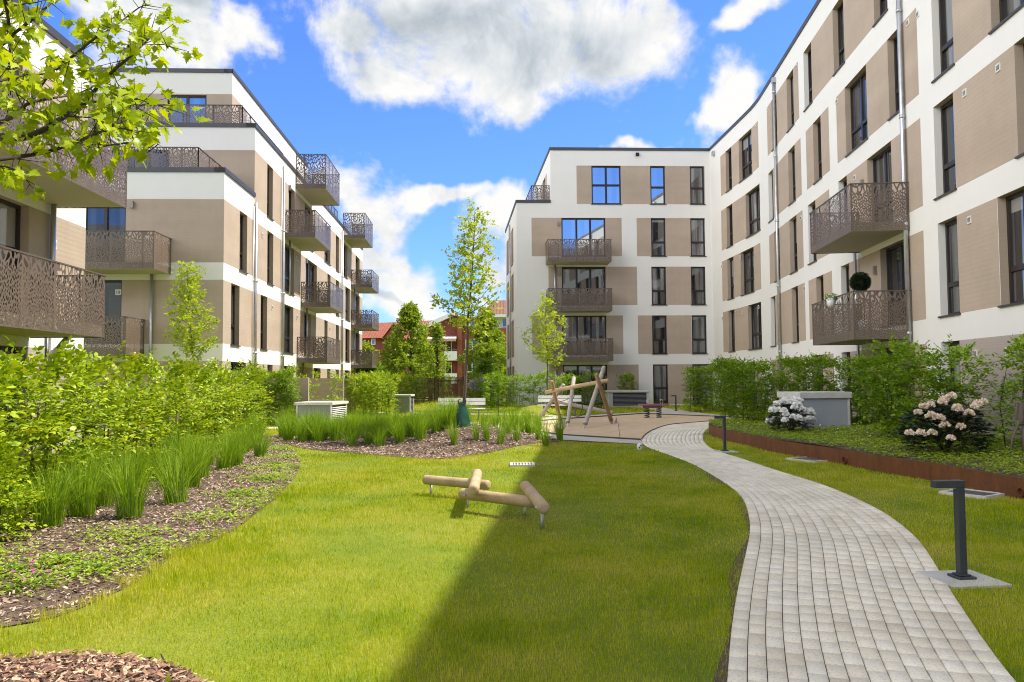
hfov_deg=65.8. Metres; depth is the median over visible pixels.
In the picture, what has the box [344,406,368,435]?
grass clump
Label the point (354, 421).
grass clump
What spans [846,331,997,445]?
hedge
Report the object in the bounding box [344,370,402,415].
hedge
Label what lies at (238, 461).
grass clump
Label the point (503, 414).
grass clump
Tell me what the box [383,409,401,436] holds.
grass clump
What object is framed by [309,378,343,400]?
garden wall
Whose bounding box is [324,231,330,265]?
window
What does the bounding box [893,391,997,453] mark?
rhododendron
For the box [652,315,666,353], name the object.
window
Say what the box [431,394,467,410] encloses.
flowering bush
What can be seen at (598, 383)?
climbing frame
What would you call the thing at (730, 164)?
window
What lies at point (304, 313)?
window
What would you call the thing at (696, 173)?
window
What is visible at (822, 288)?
window
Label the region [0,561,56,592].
cranesbill
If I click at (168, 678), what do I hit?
young shoot
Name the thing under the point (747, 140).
window
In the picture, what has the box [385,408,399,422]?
grass clump
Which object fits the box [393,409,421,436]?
grass clump
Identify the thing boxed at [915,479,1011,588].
bollard light
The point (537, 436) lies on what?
grass clump
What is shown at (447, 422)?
grass clump
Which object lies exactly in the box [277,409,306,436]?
grass clump
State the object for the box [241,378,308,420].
garden wall
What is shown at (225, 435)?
grass clump
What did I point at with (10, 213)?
balcony door
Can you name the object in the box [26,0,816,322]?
sky
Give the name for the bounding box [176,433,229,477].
grass clump
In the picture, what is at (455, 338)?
brick house
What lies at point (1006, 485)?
steel edging
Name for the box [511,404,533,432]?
grass clump
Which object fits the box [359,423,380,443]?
grass clump
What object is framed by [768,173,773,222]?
window
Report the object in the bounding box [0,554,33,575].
cranesbill
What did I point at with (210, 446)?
grass clump
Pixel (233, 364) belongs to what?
window
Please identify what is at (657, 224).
window
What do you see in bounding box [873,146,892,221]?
window
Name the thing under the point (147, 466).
grass clump
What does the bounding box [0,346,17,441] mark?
balcony door
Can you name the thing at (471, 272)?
young tree
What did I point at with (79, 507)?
grass clump
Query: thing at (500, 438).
grass clump
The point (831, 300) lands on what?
flower pot
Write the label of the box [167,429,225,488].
grass clump
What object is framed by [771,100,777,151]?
window
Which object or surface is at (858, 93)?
window
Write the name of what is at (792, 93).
window
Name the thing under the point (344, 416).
grass clump
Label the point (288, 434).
grass clump
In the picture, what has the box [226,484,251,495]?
cranesbill
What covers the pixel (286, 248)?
window
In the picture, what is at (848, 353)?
window
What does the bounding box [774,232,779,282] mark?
window
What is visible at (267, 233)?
window
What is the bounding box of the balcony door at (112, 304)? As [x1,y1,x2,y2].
[84,280,121,343]
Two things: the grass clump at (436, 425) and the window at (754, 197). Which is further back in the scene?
the window at (754, 197)
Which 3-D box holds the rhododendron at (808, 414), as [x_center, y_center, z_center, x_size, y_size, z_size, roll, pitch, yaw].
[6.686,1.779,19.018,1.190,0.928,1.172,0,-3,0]
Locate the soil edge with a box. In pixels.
[706,474,749,681]
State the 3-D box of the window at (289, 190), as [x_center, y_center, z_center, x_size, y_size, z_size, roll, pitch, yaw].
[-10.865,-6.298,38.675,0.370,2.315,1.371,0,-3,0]
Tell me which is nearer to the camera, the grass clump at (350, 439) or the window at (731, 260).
the grass clump at (350, 439)
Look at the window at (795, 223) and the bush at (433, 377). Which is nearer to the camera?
the window at (795, 223)
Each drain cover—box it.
[510,462,534,466]
[785,456,827,462]
[939,489,1004,499]
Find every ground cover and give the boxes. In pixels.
[0,444,300,595]
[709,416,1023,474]
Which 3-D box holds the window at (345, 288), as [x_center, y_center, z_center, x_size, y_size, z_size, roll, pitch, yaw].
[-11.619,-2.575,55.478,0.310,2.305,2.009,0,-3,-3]
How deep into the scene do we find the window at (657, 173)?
47.23 m
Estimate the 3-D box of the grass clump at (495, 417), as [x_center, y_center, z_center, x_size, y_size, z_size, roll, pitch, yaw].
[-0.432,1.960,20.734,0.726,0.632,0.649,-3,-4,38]
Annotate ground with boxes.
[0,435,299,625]
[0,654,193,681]
[84,395,504,437]
[272,425,558,458]
[709,420,1023,477]
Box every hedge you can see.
[0,335,276,522]
[241,363,302,425]
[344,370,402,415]
[390,370,427,402]
[466,372,504,406]
[484,369,606,410]
[679,365,755,411]
[703,349,907,425]
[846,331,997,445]
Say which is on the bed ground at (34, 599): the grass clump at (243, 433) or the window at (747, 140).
the grass clump at (243, 433)
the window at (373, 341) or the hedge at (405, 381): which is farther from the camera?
the window at (373, 341)
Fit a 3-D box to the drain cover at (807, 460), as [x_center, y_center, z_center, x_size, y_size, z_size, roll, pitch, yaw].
[5.737,2.305,15.204,0.600,0.092,0.700,1,-3,-29]
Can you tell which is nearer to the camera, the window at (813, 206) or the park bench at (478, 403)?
the window at (813, 206)
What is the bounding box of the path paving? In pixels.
[642,421,1015,681]
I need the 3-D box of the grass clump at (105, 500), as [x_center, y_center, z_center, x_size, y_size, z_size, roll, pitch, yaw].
[-5.199,1.611,10.161,1.171,1.065,1.149,2,-4,-41]
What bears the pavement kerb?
on the lawn at (708, 674)
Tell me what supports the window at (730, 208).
in the apartment building at (900, 123)
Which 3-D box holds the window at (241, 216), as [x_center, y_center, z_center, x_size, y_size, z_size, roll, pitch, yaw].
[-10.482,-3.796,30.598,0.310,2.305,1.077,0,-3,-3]
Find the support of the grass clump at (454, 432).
on the bed ground at (467, 442)
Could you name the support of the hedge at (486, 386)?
on the lawn at (708, 674)
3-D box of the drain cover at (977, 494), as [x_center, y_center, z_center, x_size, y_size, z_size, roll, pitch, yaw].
[6.195,2.080,10.659,0.520,0.092,0.620,1,-3,-31]
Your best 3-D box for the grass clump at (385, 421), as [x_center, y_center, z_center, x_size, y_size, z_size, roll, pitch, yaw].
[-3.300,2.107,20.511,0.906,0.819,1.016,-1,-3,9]
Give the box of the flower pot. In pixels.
[823,292,837,306]
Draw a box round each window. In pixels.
[230,285,240,346]
[231,362,240,417]
[239,214,247,273]
[260,296,267,350]
[267,167,273,220]
[267,233,273,285]
[284,306,293,353]
[285,246,294,295]
[288,190,290,231]
[304,313,305,355]
[305,206,313,251]
[306,262,313,301]
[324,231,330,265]
[344,246,347,278]
[345,288,350,321]
[345,329,348,361]
[371,339,375,344]
[445,341,451,350]
[445,362,451,372]
[465,339,478,354]
[467,363,477,375]
[502,318,505,326]
[591,166,621,204]
[650,166,666,204]
[651,218,666,256]
[651,267,665,305]
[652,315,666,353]
[653,364,667,403]
[690,167,705,204]
[690,218,706,256]
[691,267,705,304]
[692,315,707,353]
[692,364,711,403]
[725,150,731,192]
[726,206,732,248]
[727,258,733,300]
[730,310,735,351]
[738,132,752,183]
[740,248,754,295]
[745,186,760,238]
[748,303,761,349]
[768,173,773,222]
[770,297,775,346]
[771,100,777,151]
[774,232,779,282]
[786,75,794,132]
[788,149,795,205]
[789,219,797,274]
[791,288,798,343]
[803,49,812,111]
[807,204,816,264]
[813,120,821,184]
[821,277,823,317]
[832,2,844,76]
[844,179,847,225]
[845,70,868,157]
[846,265,850,330]
[847,352,851,415]
[872,0,887,27]
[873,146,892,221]
[880,348,899,416]
[887,36,898,120]
[931,0,954,83]
[933,98,956,200]
[938,219,960,317]
[949,341,960,417]
[988,0,1023,34]
[997,190,1023,307]
[1014,44,1023,158]
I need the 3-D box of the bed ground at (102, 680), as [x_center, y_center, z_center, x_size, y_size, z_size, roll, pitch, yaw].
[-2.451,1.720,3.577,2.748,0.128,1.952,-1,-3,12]
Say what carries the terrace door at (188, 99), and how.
in the apartment building at (234, 200)
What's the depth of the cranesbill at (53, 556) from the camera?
6.95 m
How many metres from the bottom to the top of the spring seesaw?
0.772 m
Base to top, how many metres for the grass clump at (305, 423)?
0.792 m
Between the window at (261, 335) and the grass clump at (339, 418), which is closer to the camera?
the grass clump at (339, 418)
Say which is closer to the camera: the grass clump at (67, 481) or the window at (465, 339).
the grass clump at (67, 481)
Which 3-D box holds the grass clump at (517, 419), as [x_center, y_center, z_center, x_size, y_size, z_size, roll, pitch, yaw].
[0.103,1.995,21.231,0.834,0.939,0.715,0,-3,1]
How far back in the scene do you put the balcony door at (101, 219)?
28.22 m
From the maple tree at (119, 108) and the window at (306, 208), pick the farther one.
the window at (306, 208)
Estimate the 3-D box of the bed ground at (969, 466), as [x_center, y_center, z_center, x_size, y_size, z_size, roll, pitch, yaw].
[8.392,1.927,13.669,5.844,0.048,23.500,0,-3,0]
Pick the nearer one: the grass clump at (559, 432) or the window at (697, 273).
the grass clump at (559, 432)
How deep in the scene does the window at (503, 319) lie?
80.69 m
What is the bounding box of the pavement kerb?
[542,413,750,439]
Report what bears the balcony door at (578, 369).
in the apartment building at (900, 123)
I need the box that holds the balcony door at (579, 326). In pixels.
[562,316,605,354]
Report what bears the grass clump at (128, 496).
on the bed ground at (34, 599)
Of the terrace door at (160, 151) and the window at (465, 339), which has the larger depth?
the window at (465, 339)
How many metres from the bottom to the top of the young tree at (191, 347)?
5.493 m
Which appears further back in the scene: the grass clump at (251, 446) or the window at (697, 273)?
the window at (697, 273)
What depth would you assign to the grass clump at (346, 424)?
20.47 m
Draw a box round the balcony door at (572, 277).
[562,267,605,305]
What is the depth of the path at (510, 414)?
35.89 m
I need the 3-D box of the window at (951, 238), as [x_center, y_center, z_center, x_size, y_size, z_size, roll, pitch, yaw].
[10.449,-1.733,18.757,0.310,2.305,1.099,-1,-3,5]
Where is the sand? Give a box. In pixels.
[542,414,745,439]
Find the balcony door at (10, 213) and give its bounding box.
[0,198,20,313]
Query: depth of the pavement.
22.74 m
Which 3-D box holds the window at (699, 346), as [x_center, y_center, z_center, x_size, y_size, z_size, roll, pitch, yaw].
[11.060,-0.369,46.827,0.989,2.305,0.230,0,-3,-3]
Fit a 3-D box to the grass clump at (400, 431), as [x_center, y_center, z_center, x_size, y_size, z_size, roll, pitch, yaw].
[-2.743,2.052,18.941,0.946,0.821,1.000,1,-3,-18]
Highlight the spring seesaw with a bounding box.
[638,399,668,417]
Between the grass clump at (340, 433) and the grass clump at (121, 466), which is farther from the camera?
the grass clump at (340, 433)
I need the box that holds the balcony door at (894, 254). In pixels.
[882,239,912,327]
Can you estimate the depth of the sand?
27.70 m
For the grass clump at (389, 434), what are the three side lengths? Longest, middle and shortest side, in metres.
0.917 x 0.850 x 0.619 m
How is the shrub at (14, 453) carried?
on the bed ground at (34, 599)
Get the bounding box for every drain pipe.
[842,457,847,462]
[1017,488,1023,496]
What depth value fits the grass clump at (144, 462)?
11.94 m
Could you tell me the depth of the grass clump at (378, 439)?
18.75 m
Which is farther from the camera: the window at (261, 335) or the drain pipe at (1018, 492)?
the window at (261, 335)
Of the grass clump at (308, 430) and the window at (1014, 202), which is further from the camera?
the grass clump at (308, 430)
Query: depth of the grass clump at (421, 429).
19.05 m
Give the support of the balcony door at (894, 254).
in the apartment building at (900, 123)
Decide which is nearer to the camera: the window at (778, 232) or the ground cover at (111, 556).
the ground cover at (111, 556)
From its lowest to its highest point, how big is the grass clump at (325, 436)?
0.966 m
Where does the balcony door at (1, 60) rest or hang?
in the apartment building at (44, 293)
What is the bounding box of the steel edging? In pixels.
[709,424,1023,498]
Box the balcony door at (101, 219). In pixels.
[85,207,125,261]
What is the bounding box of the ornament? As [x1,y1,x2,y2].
[637,443,641,449]
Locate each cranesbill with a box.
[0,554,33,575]
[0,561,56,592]
[38,547,83,568]
[65,560,114,578]
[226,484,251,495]
[251,472,272,481]
[268,457,284,464]
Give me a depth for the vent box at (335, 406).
27.86 m
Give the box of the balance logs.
[422,469,549,528]
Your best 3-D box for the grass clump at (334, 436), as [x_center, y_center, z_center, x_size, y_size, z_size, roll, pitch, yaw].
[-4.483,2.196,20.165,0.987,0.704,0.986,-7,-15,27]
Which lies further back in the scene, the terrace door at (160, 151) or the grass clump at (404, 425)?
the terrace door at (160, 151)
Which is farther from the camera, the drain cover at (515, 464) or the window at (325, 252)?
the window at (325, 252)
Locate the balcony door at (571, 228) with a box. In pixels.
[561,218,605,256]
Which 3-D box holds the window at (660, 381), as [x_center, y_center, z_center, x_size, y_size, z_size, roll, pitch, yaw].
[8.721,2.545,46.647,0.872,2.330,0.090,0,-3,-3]
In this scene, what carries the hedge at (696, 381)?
on the lawn at (708, 674)
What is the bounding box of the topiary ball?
[848,271,871,329]
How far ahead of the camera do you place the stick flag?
20.88 m
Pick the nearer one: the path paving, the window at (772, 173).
the path paving
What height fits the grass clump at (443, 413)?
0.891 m
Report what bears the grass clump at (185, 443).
on the bed ground at (34, 599)
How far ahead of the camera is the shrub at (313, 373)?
31.20 m
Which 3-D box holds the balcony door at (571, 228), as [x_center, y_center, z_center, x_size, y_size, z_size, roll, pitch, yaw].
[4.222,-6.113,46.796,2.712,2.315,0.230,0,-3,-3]
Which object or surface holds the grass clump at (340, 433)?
on the bed ground at (467, 442)
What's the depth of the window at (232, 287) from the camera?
29.92 m
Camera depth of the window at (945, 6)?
19.24 m
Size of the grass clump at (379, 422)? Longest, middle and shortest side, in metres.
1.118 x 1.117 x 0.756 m
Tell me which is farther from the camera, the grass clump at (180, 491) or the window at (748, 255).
the window at (748, 255)
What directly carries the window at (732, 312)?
in the apartment building at (900, 123)
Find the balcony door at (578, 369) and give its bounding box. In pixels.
[563,365,606,404]
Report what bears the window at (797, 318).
in the apartment building at (900, 123)
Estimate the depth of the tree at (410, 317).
62.23 m
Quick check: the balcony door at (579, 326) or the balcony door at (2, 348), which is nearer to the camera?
the balcony door at (2, 348)
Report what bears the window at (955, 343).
in the apartment building at (900, 123)
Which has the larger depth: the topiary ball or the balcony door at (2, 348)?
the topiary ball
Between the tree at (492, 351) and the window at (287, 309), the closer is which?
the window at (287, 309)
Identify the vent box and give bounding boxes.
[294,401,348,420]
[393,394,414,412]
[604,390,649,407]
[777,391,851,428]
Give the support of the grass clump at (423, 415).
on the bed ground at (467, 442)
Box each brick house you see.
[362,320,432,393]
[413,300,506,396]
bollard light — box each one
[671,395,677,410]
[711,416,738,452]
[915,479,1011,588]
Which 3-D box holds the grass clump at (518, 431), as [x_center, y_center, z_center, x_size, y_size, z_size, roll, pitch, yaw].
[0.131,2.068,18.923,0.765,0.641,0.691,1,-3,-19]
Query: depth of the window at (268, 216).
35.00 m
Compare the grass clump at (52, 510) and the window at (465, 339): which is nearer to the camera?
the grass clump at (52, 510)
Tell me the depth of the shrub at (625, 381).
45.28 m
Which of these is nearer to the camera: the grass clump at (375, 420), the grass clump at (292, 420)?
the grass clump at (375, 420)
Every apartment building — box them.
[0,0,127,462]
[84,67,378,429]
[505,0,1023,439]
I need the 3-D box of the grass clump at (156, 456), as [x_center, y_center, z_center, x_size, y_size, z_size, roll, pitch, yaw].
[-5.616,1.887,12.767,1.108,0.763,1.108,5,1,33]
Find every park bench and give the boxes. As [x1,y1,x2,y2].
[438,398,484,419]
[537,395,580,415]
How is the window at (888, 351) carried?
in the apartment building at (900, 123)
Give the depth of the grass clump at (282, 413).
22.38 m
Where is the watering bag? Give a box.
[454,399,470,427]
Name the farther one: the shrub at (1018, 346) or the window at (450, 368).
the window at (450, 368)
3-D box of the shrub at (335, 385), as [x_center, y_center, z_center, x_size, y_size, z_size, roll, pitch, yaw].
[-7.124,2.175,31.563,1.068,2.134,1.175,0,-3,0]
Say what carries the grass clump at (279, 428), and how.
on the bed ground at (467, 442)
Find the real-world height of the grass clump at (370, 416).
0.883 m
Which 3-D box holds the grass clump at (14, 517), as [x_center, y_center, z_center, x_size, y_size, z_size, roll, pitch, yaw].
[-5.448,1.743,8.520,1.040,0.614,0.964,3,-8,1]
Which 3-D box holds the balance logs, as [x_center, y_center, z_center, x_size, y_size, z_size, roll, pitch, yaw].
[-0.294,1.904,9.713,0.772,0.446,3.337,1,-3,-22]
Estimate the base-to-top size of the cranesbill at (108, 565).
0.113 m
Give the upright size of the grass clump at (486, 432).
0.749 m
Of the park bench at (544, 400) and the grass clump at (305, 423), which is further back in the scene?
the park bench at (544, 400)
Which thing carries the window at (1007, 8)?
in the apartment building at (900, 123)
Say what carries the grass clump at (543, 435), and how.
on the lawn at (708, 674)
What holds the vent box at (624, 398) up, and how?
on the lawn at (708, 674)
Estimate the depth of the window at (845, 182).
26.71 m
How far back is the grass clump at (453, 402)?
20.54 m
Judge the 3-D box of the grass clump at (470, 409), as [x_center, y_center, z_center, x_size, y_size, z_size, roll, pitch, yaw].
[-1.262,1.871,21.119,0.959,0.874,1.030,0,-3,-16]
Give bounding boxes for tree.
[0,0,212,202]
[162,260,220,405]
[362,340,385,380]
[376,301,454,393]
[422,321,453,397]
[430,197,509,405]
[456,309,506,389]
[516,290,568,402]
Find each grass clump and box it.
[0,448,53,515]
[0,477,44,532]
[6,452,106,529]
[36,448,129,518]
[39,458,97,504]
[55,428,147,507]
[91,446,174,519]
[97,453,136,493]
[112,453,157,484]
[114,441,166,486]
[137,439,180,481]
[139,450,217,504]
[148,446,198,484]
[155,418,213,465]
[158,426,211,456]
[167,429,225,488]
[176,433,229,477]
[195,431,221,464]
[206,430,248,469]
[213,427,251,457]
[217,430,256,465]
[218,421,256,454]
[233,421,256,442]
[239,408,275,440]
[241,424,266,450]
[244,428,279,456]
[266,401,295,434]
[268,409,299,440]
[270,412,296,436]
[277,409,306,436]
[287,413,316,435]
[289,420,310,441]
[290,404,324,440]
[303,415,326,441]
[308,406,338,439]
[323,415,348,435]
[323,418,345,440]
[328,409,348,436]
[330,415,355,439]
[334,408,358,436]
[336,422,366,446]
[340,412,358,437]
[342,411,369,437]
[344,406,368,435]
[359,410,390,443]
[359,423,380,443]
[360,406,385,428]
[360,413,388,433]
[365,413,387,436]
[365,426,397,446]
[368,410,394,436]
[381,417,392,437]
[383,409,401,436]
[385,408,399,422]
[386,412,411,442]
[392,415,419,436]
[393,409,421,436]
[406,403,439,439]
[408,408,430,425]
[422,407,446,431]
[430,397,456,429]
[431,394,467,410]
[439,398,456,428]
[441,418,461,444]
[443,397,468,424]
[459,400,474,417]
[462,419,481,439]
[471,411,494,440]
[472,409,487,423]
[478,407,491,426]
[488,408,502,425]
[491,406,508,427]
[491,415,514,443]
[500,406,514,423]
[501,408,518,433]
[506,401,523,429]
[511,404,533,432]
[511,418,526,440]
[516,401,536,433]
[525,418,534,434]
[528,412,545,439]
[530,416,551,445]
[547,408,567,440]
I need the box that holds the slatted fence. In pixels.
[406,376,506,401]
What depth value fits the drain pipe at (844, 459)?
14.33 m
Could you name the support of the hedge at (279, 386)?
on the lawn at (708, 674)
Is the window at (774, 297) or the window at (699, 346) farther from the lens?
the window at (699, 346)
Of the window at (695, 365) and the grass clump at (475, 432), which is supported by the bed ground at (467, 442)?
the grass clump at (475, 432)
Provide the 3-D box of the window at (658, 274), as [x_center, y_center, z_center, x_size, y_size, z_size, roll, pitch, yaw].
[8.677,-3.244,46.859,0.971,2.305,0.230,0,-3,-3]
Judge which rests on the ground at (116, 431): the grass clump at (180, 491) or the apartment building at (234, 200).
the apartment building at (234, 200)
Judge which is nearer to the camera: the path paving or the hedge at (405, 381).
the path paving
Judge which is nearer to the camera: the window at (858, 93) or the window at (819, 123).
the window at (858, 93)
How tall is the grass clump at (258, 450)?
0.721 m
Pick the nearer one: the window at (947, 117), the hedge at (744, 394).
the window at (947, 117)
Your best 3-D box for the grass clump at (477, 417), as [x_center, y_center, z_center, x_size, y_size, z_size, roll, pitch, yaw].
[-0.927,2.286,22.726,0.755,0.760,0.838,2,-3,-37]
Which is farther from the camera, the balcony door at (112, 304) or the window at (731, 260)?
the window at (731, 260)
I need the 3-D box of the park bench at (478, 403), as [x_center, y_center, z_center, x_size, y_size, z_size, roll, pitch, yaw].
[-2.012,2.735,31.657,1.900,0.888,0.504,0,-3,-2]
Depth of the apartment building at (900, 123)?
29.46 m
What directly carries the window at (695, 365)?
in the apartment building at (900, 123)
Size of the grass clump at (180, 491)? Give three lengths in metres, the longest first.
1.164 x 1.163 x 0.804 m
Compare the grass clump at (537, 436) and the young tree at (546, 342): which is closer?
the grass clump at (537, 436)
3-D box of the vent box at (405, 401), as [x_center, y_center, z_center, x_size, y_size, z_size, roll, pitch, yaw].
[-5.290,3.050,38.572,0.950,0.900,0.850,-1,-3,6]
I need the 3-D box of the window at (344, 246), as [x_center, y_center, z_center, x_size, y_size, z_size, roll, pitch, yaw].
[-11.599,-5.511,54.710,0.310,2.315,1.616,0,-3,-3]
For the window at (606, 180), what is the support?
in the apartment building at (900, 123)
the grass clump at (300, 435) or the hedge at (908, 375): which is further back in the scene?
the grass clump at (300, 435)
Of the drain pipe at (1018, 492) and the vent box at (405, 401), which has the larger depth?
the vent box at (405, 401)
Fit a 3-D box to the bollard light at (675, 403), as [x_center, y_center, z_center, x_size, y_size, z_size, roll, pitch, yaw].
[8.008,3.063,38.703,0.480,0.832,0.480,0,-3,0]
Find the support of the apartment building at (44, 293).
on the ground at (116, 431)
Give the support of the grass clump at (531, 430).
on the bed ground at (467, 442)
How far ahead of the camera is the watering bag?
19.83 m
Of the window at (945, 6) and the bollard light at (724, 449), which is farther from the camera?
the window at (945, 6)
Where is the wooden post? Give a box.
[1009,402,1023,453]
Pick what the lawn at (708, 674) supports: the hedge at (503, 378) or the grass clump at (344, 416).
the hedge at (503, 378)
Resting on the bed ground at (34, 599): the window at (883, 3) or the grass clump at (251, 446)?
the grass clump at (251, 446)
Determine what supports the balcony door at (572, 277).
in the apartment building at (900, 123)
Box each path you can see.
[379,412,563,416]
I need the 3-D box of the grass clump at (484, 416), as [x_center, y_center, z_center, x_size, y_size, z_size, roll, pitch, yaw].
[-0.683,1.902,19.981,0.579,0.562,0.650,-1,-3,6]
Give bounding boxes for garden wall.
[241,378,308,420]
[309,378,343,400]
[344,379,354,410]
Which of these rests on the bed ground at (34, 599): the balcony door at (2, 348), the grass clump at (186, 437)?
the grass clump at (186, 437)
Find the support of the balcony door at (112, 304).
in the apartment building at (234, 200)
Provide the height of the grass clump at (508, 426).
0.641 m
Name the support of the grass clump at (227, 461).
on the bed ground at (34, 599)
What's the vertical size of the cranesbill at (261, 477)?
0.160 m
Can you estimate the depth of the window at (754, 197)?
40.36 m
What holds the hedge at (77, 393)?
on the bed ground at (34, 599)
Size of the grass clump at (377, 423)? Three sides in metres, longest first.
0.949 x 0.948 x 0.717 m
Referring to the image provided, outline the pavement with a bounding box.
[267,407,741,443]
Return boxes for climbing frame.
[539,366,613,427]
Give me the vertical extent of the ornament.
0.160 m
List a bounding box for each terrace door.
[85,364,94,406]
[128,150,169,166]
[168,95,206,122]
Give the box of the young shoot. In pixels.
[166,672,170,681]
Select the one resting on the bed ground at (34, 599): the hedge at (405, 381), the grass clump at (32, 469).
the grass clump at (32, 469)
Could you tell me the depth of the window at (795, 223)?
33.11 m
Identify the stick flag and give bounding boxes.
[614,417,619,436]
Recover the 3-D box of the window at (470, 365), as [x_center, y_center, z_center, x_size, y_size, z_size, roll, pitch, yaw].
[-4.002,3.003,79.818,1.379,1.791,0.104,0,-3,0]
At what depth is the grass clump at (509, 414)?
25.70 m
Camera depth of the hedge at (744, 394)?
22.86 m
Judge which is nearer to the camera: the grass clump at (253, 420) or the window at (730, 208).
the grass clump at (253, 420)
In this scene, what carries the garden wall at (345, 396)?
on the lawn at (708, 674)
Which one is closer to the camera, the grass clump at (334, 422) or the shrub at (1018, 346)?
the shrub at (1018, 346)
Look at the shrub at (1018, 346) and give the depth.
14.14 m
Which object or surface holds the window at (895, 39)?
in the apartment building at (900, 123)
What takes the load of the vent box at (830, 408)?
on the bed ground at (969, 466)
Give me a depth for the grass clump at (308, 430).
20.28 m
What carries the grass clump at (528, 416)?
on the bed ground at (467, 442)
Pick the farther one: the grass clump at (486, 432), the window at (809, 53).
the window at (809, 53)
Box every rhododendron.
[765,396,816,431]
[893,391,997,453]
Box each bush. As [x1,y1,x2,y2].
[355,357,402,401]
[413,359,452,400]
[466,356,506,401]
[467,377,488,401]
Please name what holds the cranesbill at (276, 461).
on the bed ground at (34, 599)
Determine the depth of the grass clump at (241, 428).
20.18 m
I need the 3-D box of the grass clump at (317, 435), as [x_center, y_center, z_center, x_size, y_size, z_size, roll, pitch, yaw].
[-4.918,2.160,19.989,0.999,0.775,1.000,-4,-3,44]
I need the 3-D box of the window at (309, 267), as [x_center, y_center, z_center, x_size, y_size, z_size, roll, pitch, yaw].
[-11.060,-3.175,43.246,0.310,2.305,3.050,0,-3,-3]
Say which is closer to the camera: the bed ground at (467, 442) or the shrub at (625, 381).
the bed ground at (467, 442)
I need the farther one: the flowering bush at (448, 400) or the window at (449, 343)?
the window at (449, 343)
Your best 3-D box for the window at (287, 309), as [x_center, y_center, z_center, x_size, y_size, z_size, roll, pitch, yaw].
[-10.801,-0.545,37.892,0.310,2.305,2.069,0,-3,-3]
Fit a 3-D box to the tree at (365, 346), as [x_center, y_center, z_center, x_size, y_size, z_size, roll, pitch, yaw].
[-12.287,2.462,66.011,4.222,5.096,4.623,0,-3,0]
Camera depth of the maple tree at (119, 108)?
4.96 m
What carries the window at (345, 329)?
in the apartment building at (234, 200)
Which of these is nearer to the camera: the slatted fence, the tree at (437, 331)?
the slatted fence
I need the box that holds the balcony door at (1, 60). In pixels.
[0,60,13,131]
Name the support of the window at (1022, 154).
in the apartment building at (900, 123)
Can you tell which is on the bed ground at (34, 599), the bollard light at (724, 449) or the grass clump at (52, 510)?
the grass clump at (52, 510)
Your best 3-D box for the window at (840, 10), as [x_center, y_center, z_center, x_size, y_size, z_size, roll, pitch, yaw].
[11.081,-10.270,26.625,0.310,2.335,1.226,-1,-3,5]
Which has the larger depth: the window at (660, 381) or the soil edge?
the window at (660, 381)
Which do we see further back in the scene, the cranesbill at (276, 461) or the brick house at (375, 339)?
the brick house at (375, 339)
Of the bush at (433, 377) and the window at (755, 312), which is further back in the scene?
the bush at (433, 377)
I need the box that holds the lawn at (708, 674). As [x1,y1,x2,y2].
[0,400,1023,681]
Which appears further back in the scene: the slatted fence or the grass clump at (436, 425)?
the slatted fence
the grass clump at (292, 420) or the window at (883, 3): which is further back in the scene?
the window at (883, 3)
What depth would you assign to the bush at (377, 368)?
59.56 m
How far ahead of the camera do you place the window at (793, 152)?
33.23 m
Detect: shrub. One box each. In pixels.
[0,432,60,547]
[297,369,325,400]
[321,369,344,400]
[616,371,636,389]
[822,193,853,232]
[969,331,1023,451]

